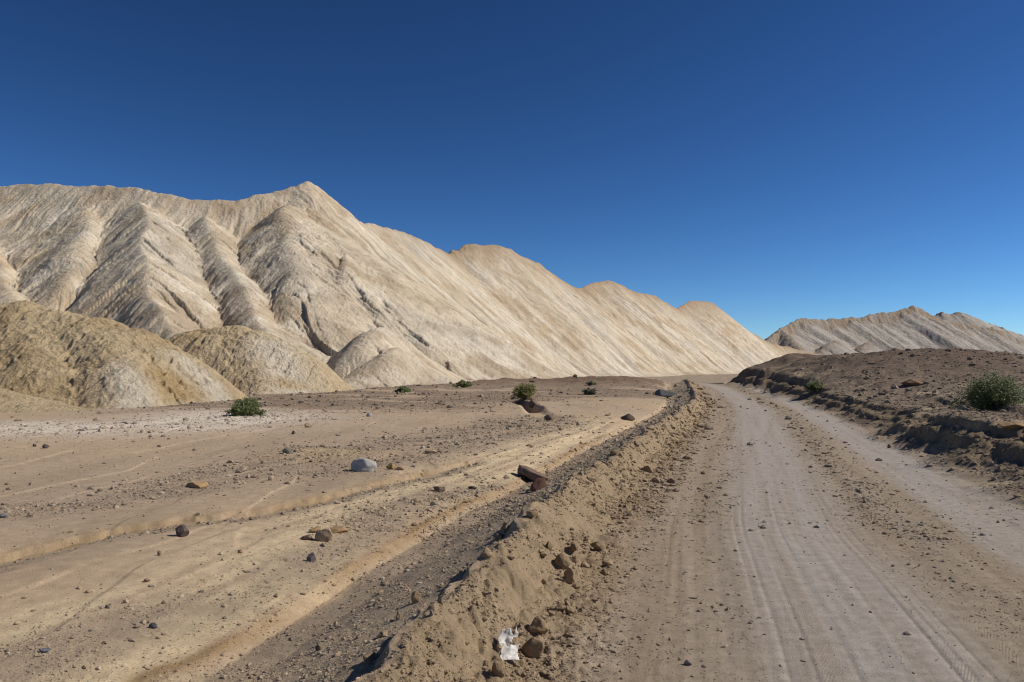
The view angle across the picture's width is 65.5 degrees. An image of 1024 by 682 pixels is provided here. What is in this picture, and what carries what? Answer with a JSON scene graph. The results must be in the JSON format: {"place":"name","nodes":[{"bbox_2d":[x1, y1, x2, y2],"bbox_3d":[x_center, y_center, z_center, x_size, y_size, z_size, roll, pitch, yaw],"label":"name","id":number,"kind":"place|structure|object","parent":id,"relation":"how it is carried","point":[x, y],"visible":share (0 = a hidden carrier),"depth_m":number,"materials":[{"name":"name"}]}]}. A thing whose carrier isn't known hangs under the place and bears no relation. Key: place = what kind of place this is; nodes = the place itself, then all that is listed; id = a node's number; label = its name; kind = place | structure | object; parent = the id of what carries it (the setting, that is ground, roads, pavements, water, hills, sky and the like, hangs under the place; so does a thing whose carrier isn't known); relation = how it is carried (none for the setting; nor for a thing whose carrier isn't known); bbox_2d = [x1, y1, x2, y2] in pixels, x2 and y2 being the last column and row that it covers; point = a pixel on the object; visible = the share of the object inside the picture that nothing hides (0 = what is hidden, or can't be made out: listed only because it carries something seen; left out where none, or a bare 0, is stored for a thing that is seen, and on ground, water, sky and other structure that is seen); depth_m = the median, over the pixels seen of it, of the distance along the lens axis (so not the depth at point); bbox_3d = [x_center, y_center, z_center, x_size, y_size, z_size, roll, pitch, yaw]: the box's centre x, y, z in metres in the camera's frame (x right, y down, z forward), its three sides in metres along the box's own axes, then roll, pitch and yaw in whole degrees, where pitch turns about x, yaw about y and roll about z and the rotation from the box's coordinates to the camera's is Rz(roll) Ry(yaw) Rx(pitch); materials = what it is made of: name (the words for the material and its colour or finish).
{"place":"outdoors","nodes":[
{"label":"outdoors","id":0,"kind":"place"},
{"bbox_2d":[0,388,93,412],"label":"mound hill","id":1,"kind":"structure","parent":0,"point":[13,402],"depth_m":32.93,"materials":[{"name":"soil"}]},
{"bbox_2d":[0,300,247,408],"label":"mound hill","id":2,"kind":"structure","parent":0,"point":[75,359],"depth_m":39.92,"materials":[{"name":"soil"}]},
{"bbox_2d":[166,325,354,393],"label":"mound hill","id":3,"kind":"structure","parent":0,"point":[244,359],"depth_m":60.97,"materials":[{"name":"soil"}]},
{"bbox_2d":[0,374,737,681],"bbox_3d":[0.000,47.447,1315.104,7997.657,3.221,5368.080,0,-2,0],"label":"ground","id":4,"kind":"structure","parent":0,"point":[44,585],"depth_m":9.85,"materials":[{"name":"beige sand"}]},
{"bbox_2d":[39,648,50,652],"bbox_3d":[-2.851,1.892,4.865,0.063,0.029,0.048,0,-2,0],"label":"stone slab","id":5,"kind":"object","parent":4,"relation":"on","point":[42,650],"depth_m":4.85,"materials":[{"name":"grey stone"}]},
{"bbox_2d":[149,623,156,628],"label":"rock","id":6,"kind":"object","parent":4,"relation":"on","point":[153,625],"visible":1,"depth_m":5.39,"materials":[{"name":"stone"}]},
{"bbox_2d":[175,524,188,536],"bbox_3d":[-3.319,1.911,8.004,0.134,0.130,0.110,0,-2,0],"label":"rock","id":7,"kind":"object","parent":4,"relation":"on","point":[181,530],"visible":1,"depth_m":7.98,"materials":[{"name":"stone"}]},
{"bbox_2d":[185,482,208,487],"bbox_3d":[-4.459,2.058,11.247,0.327,0.141,0.178,-1,-2,14],"label":"stone slab","id":8,"kind":"object","parent":4,"relation":"on","point":[198,484],"depth_m":11.19,"materials":[{"name":"brown stone"}]},
{"bbox_2d":[225,394,266,415],"bbox_3d":[-9.655,2.329,28.755,1.408,0.802,1.349,1,-2,-26],"label":"desert bush","id":9,"kind":"object","parent":4,"relation":"on","point":[248,406],"visible":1,"depth_m":28.46,"materials":[{"name":"green plant"}]},
{"bbox_2d":[282,448,291,453],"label":"rock","id":10,"kind":"object","parent":4,"relation":"on","point":[287,450],"visible":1,"depth_m":14.91,"materials":[{"name":"stone"}]},
{"bbox_2d":[301,534,312,539],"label":"rock","id":11,"kind":"object","parent":4,"relation":"on","point":[307,537],"visible":1,"depth_m":8.06,"materials":[{"name":"stone"}]},
{"bbox_2d":[307,552,315,561],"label":"rock","id":12,"kind":"object","parent":4,"relation":"on","point":[311,557],"visible":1,"depth_m":7.26,"materials":[{"name":"stone"}]},
{"bbox_2d":[309,525,320,532],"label":"rock","id":13,"kind":"object","parent":4,"relation":"on","point":[315,529],"visible":0.79,"depth_m":8.38,"materials":[{"name":"stone"}]},
{"bbox_2d":[315,528,332,541],"bbox_3d":[-1.901,1.984,8.086,0.194,0.179,0.135,0,-2,0],"label":"rock","id":14,"kind":"object","parent":4,"relation":"on","point":[324,535],"visible":0.93,"depth_m":8.04,"materials":[{"name":"stone"}]},
{"bbox_2d":[330,525,348,532],"bbox_3d":[-1.859,2.035,8.520,0.243,0.093,0.171,1,-2,-26],"label":"stone slab","id":15,"kind":"object","parent":4,"relation":"on","point":[337,529],"depth_m":8.48,"materials":[{"name":"beige stone"}]},
{"bbox_2d":[351,458,376,471],"bbox_3d":[-2.431,2.062,13.020,0.389,0.316,0.258,-1,-2,31],"label":"boulder","id":16,"kind":"object","parent":4,"relation":"on","point":[362,465],"visible":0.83,"depth_m":12.95,"materials":[{"name":"stone"}]},
{"bbox_2d":[386,464,396,468],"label":"rock","id":17,"kind":"object","parent":4,"relation":"on","point":[391,466],"visible":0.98,"depth_m":13.28,"materials":[{"name":"stone"}]},
{"bbox_2d":[396,465,404,469],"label":"rock","id":18,"kind":"object","parent":4,"relation":"on","point":[401,467],"visible":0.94,"depth_m":13.24,"materials":[{"name":"stone"}]},
{"bbox_2d":[394,385,410,392],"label":"desert bush","id":19,"kind":"object","parent":4,"relation":"on","point":[402,389],"visible":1,"depth_m":46.07,"materials":[{"name":"green plant"}]},
{"bbox_2d":[412,497,421,503],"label":"rock","id":20,"kind":"object","parent":4,"relation":"on","point":[418,500],"visible":0.85,"depth_m":10.39,"materials":[{"name":"stone"}]},
{"bbox_2d":[425,449,436,452],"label":"rock","id":21,"kind":"object","parent":4,"relation":"on","point":[430,451],"visible":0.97,"depth_m":15.54,"materials":[{"name":"stone"}]},
{"bbox_2d":[433,486,444,491],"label":"rock","id":22,"kind":"object","parent":4,"relation":"on","point":[438,489],"visible":0.98,"depth_m":11.35,"materials":[{"name":"stone"}]},
{"bbox_2d":[452,379,471,386],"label":"desert bush","id":23,"kind":"object","parent":4,"relation":"on","point":[462,383],"visible":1,"depth_m":51.06,"materials":[{"name":"green plant"}]},
{"bbox_2d":[510,383,537,400],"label":"desert bush","id":24,"kind":"object","parent":4,"relation":"on","point":[522,391],"visible":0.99,"depth_m":41.92,"materials":[{"name":"green plant"}]},
{"bbox_2d":[528,400,537,407],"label":"boulder","id":25,"kind":"object","parent":4,"relation":"on","point":[531,403],"visible":0.94,"depth_m":38.04,"materials":[{"name":"stone"}]},
{"bbox_2d":[544,414,554,420],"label":"boulder","id":26,"kind":"object","parent":4,"relation":"on","point":[549,417],"visible":0.85,"depth_m":26.37,"materials":[{"name":"stone"}]},
{"bbox_2d":[581,387,597,394],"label":"desert bush","id":27,"kind":"object","parent":4,"relation":"on","point":[588,391],"visible":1,"depth_m":47.84,"materials":[{"name":"green plant"}]},
{"bbox_2d":[586,381,596,384],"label":"desert bush","id":28,"kind":"object","parent":4,"relation":"on","point":[591,383],"visible":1,"depth_m":53.53,"materials":[{"name":"green plant"}]},
{"bbox_2d":[620,414,634,420],"bbox_3d":[4.003,2.647,27.589,0.437,0.272,0.355,1,-2,-34],"label":"stone slab","id":29,"kind":"object","parent":4,"relation":"on","point":[629,417],"depth_m":27.48,"materials":[{"name":"stone"}]},
{"bbox_2d":[655,389,675,397],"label":"boulder","id":30,"kind":"object","parent":4,"relation":"on","point":[664,393],"visible":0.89,"depth_m":47.93,"materials":[{"name":"stone"}]},
{"bbox_2d":[0,181,820,389],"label":"hills","id":31,"kind":"structure","parent":0,"point":[338,289],"depth_m":107.09,"materials":[{"name":"beige stone"}]},
{"bbox_2d":[232,379,712,681],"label":"road bank","id":32,"kind":"structure","parent":0,"point":[514,597],"depth_m":5.54,"materials":[{"name":"soil"}]},
{"bbox_2d":[315,644,321,650],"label":"bank clod","id":33,"kind":"object","parent":32,"relation":"on","point":[318,647],"visible":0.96,"depth_m":4.99,"materials":[{"name":"soil"}]},
{"bbox_2d":[363,652,375,663],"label":"bank clod","id":34,"kind":"object","parent":32,"relation":"on","point":[369,657],"visible":0.94,"depth_m":4.10,"materials":[{"name":"soil"}]},
{"bbox_2d":[377,630,387,637],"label":"bank clod","id":35,"kind":"object","parent":32,"relation":"on","point":[381,634],"visible":0.78,"depth_m":4.71,"materials":[{"name":"soil"}]},
{"bbox_2d":[396,610,401,619],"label":"bank clod","id":36,"kind":"object","parent":32,"relation":"on","point":[398,615],"visible":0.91,"depth_m":5.01,"materials":[{"name":"soil"}]},
{"bbox_2d":[411,591,420,603],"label":"bank clod","id":37,"kind":"object","parent":32,"relation":"on","point":[416,597],"visible":0.83,"depth_m":5.47,"materials":[{"name":"soil"}]},
{"bbox_2d":[480,547,492,557],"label":"bank clod","id":38,"kind":"object","parent":32,"relation":"on","point":[486,553],"visible":1,"depth_m":5.53,"materials":[{"name":"soil"}]},
{"bbox_2d":[494,533,502,539],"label":"bank clod","id":39,"kind":"object","parent":32,"relation":"on","point":[497,536],"visible":0.95,"depth_m":6.99,"materials":[{"name":"soil"}]},
{"bbox_2d":[491,657,505,677],"bbox_3d":[-0.069,1.690,4.114,0.067,0.112,0.066,1,-3,-36],"label":"earth block","id":40,"kind":"object","parent":32,"relation":"on","point":[498,667],"depth_m":4.09,"materials":[{"name":"soil"}]},
{"bbox_2d":[496,644,501,650],"bbox_3d":[-0.070,1.698,4.409,0.034,0.037,0.026,0,-2,0],"label":"earth block","id":41,"kind":"object","parent":32,"relation":"on","point":[499,647],"depth_m":4.40,"materials":[{"name":"soil"}]},
{"bbox_2d":[500,522,509,532],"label":"bank clod","id":42,"kind":"object","parent":32,"relation":"on","point":[504,528],"visible":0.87,"depth_m":7.01,"materials":[{"name":"soil"}]},
{"bbox_2d":[497,627,519,660],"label":"paper litter","id":43,"kind":"object","parent":32,"relation":"on","point":[505,637],"visible":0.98,"depth_m":4.43,"materials":[{"name":"white paper"}]},
{"bbox_2d":[526,511,534,516],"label":"bank clod","id":44,"kind":"object","parent":32,"relation":"on","point":[530,513],"visible":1,"depth_m":7.14,"materials":[{"name":"soil"}]},
{"bbox_2d":[522,637,543,658],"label":"rock","id":45,"kind":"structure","parent":32,"relation":"on","point":[532,647],"depth_m":4.55,"materials":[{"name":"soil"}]},
{"bbox_2d":[517,465,549,480],"bbox_3d":[0.335,2.266,13.416,0.658,0.210,0.328,17,5,25],"label":"long rock","id":46,"kind":"object","parent":32,"relation":"on","point":[528,473],"visible":0.88,"depth_m":13.31,"materials":[{"name":"stone"}]},
{"bbox_2d":[528,617,548,633],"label":"rock","id":47,"kind":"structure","parent":32,"relation":"on","point":[538,624],"depth_m":4.88,"materials":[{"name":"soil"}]},
{"bbox_2d":[530,478,546,491],"bbox_3d":[0.384,2.193,12.079,0.239,0.249,0.177,1,-2,-32],"label":"rock","id":48,"kind":"object","parent":32,"relation":"on","point":[538,483],"visible":0.79,"depth_m":12.02,"materials":[{"name":"stone"}]},
{"bbox_2d":[545,541,551,551],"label":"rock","id":49,"kind":"object","parent":32,"relation":"on","point":[548,545],"visible":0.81,"depth_m":6.40,"materials":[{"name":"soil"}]},
{"bbox_2d":[548,610,554,615],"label":"earth clod","id":50,"kind":"object","parent":32,"relation":"on","point":[551,612],"visible":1,"depth_m":5.28,"materials":[{"name":"soil"}]},
{"bbox_2d":[555,602,564,612],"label":"earth clod","id":51,"kind":"object","parent":32,"relation":"on","point":[560,607],"visible":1,"depth_m":5.38,"materials":[{"name":"soil"}]},
{"bbox_2d":[554,553,569,569],"bbox_3d":[0.398,1.760,6.321,0.112,0.166,0.110,2,-3,-42],"label":"rock","id":52,"kind":"object","parent":32,"relation":"on","point":[561,561],"visible":0.94,"depth_m":6.29,"materials":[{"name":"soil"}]},
{"bbox_2d":[564,567,574,583],"bbox_3d":[0.438,1.810,6.128,0.095,0.138,0.067,-1,-2,16],"label":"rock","id":53,"kind":"object","parent":32,"relation":"on","point":[569,575],"visible":1,"depth_m":6.10,"materials":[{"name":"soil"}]},
{"bbox_2d":[565,606,573,615],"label":"earth clod","id":54,"kind":"object","parent":32,"relation":"on","point":[569,609],"visible":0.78,"depth_m":5.37,"materials":[{"name":"soil"}]},
{"bbox_2d":[570,542,578,550],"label":"earth clod","id":55,"kind":"object","parent":32,"relation":"on","point":[574,546],"visible":1,"depth_m":7.04,"materials":[{"name":"soil"}]},
{"bbox_2d":[570,555,578,562],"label":"earth clod","id":56,"kind":"object","parent":32,"relation":"on","point":[575,559],"visible":0.91,"depth_m":6.81,"materials":[{"name":"soil"}]},
{"bbox_2d":[572,583,579,588],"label":"earth clod","id":57,"kind":"object","parent":32,"relation":"on","point":[575,585],"visible":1,"depth_m":6.04,"materials":[{"name":"soil"}]},
{"bbox_2d":[580,560,589,567],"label":"earth clod","id":58,"kind":"object","parent":32,"relation":"on","point":[584,564],"visible":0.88,"depth_m":6.67,"materials":[{"name":"soil"}]},
{"bbox_2d":[586,476,596,481],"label":"bank clod","id":59,"kind":"object","parent":32,"relation":"on","point":[592,479],"visible":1,"depth_m":9.88,"materials":[{"name":"soil"}]},
{"bbox_2d":[590,540,605,549],"bbox_3d":[0.792,1.876,7.298,0.130,0.108,0.103,1,-2,-18],"label":"earth clod","id":60,"kind":"object","parent":32,"relation":"on","point":[599,545],"visible":1,"depth_m":7.26,"materials":[{"name":"soil"}]},
{"bbox_2d":[601,569,609,575],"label":"earth clod","id":61,"kind":"object","parent":32,"relation":"on","point":[605,572],"visible":0.96,"depth_m":6.55,"materials":[{"name":"soil"}]},
{"bbox_2d":[602,557,612,565],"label":"earth clod","id":62,"kind":"object","parent":32,"relation":"on","point":[606,561],"visible":0.99,"depth_m":6.80,"materials":[{"name":"soil"}]},
{"bbox_2d":[610,448,618,455],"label":"bank clod","id":63,"kind":"object","parent":32,"relation":"on","point":[614,451],"visible":1,"depth_m":12.40,"materials":[{"name":"soil"}]},
{"bbox_2d":[643,465,652,472],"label":"bank clod","id":64,"kind":"object","parent":32,"relation":"on","point":[648,468],"visible":0.97,"depth_m":12.76,"materials":[{"name":"soil"}]},
{"bbox_2d":[0,348,1023,681],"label":"gravel","id":65,"kind":"structure","parent":0,"point":[580,468],"depth_m":9.89,"materials":[{"name":"brown gravel"}]},
{"bbox_2d":[0,0,1023,339],"label":"sky","id":66,"kind":"structure","parent":0,"point":[773,164],"materials":[{"name":"blue"}]},
{"bbox_2d":[573,376,1023,681],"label":"road","id":67,"kind":"structure","parent":0,"point":[884,625],"depth_m":6.98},
{"bbox_2d":[684,659,691,665],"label":"rock","id":68,"kind":"object","parent":67,"relation":"on","point":[687,662],"visible":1,"depth_m":4.59,"materials":[{"name":"stone"}]},
{"bbox_2d":[737,348,1023,471],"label":"brown terrain","id":69,"kind":"structure","parent":0,"point":[772,369],"depth_m":40.60,"materials":[{"name":"soil"}]},
{"bbox_2d":[806,380,823,392],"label":"desert bush","id":70,"kind":"object","parent":69,"relation":"on","point":[814,386],"visible":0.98,"depth_m":41.17,"materials":[{"name":"green plant"}]},
{"bbox_2d":[901,379,922,385],"bbox_3d":[18.377,1.907,36.648,0.969,0.336,0.653,0,-2,0],"label":"stone slab","id":71,"kind":"object","parent":69,"relation":"on","point":[911,382],"depth_m":36.42,"materials":[{"name":"brown stone"}]},
{"bbox_2d":[947,366,1023,410],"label":"desert bush","id":72,"kind":"object","parent":69,"relation":"on","point":[997,393],"visible":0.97,"depth_m":20.88,"materials":[{"name":"green plant"}]},
{"bbox_2d":[997,422,1023,429],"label":"stone slab","id":73,"kind":"object","parent":69,"relation":"on","point":[1010,425],"depth_m":13.93,"materials":[{"name":"brown stone"}]},
{"bbox_2d":[764,305,1023,354],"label":"hills","id":74,"kind":"structure","parent":0,"point":[912,327],"depth_m":480.72,"materials":[{"name":"stone"}]},
{"bbox_2d":[935,312,1023,342],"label":"hills","id":75,"kind":"structure","parent":0,"point":[959,317],"depth_m":755.53,"materials":[{"name":"stone"}]}
]}

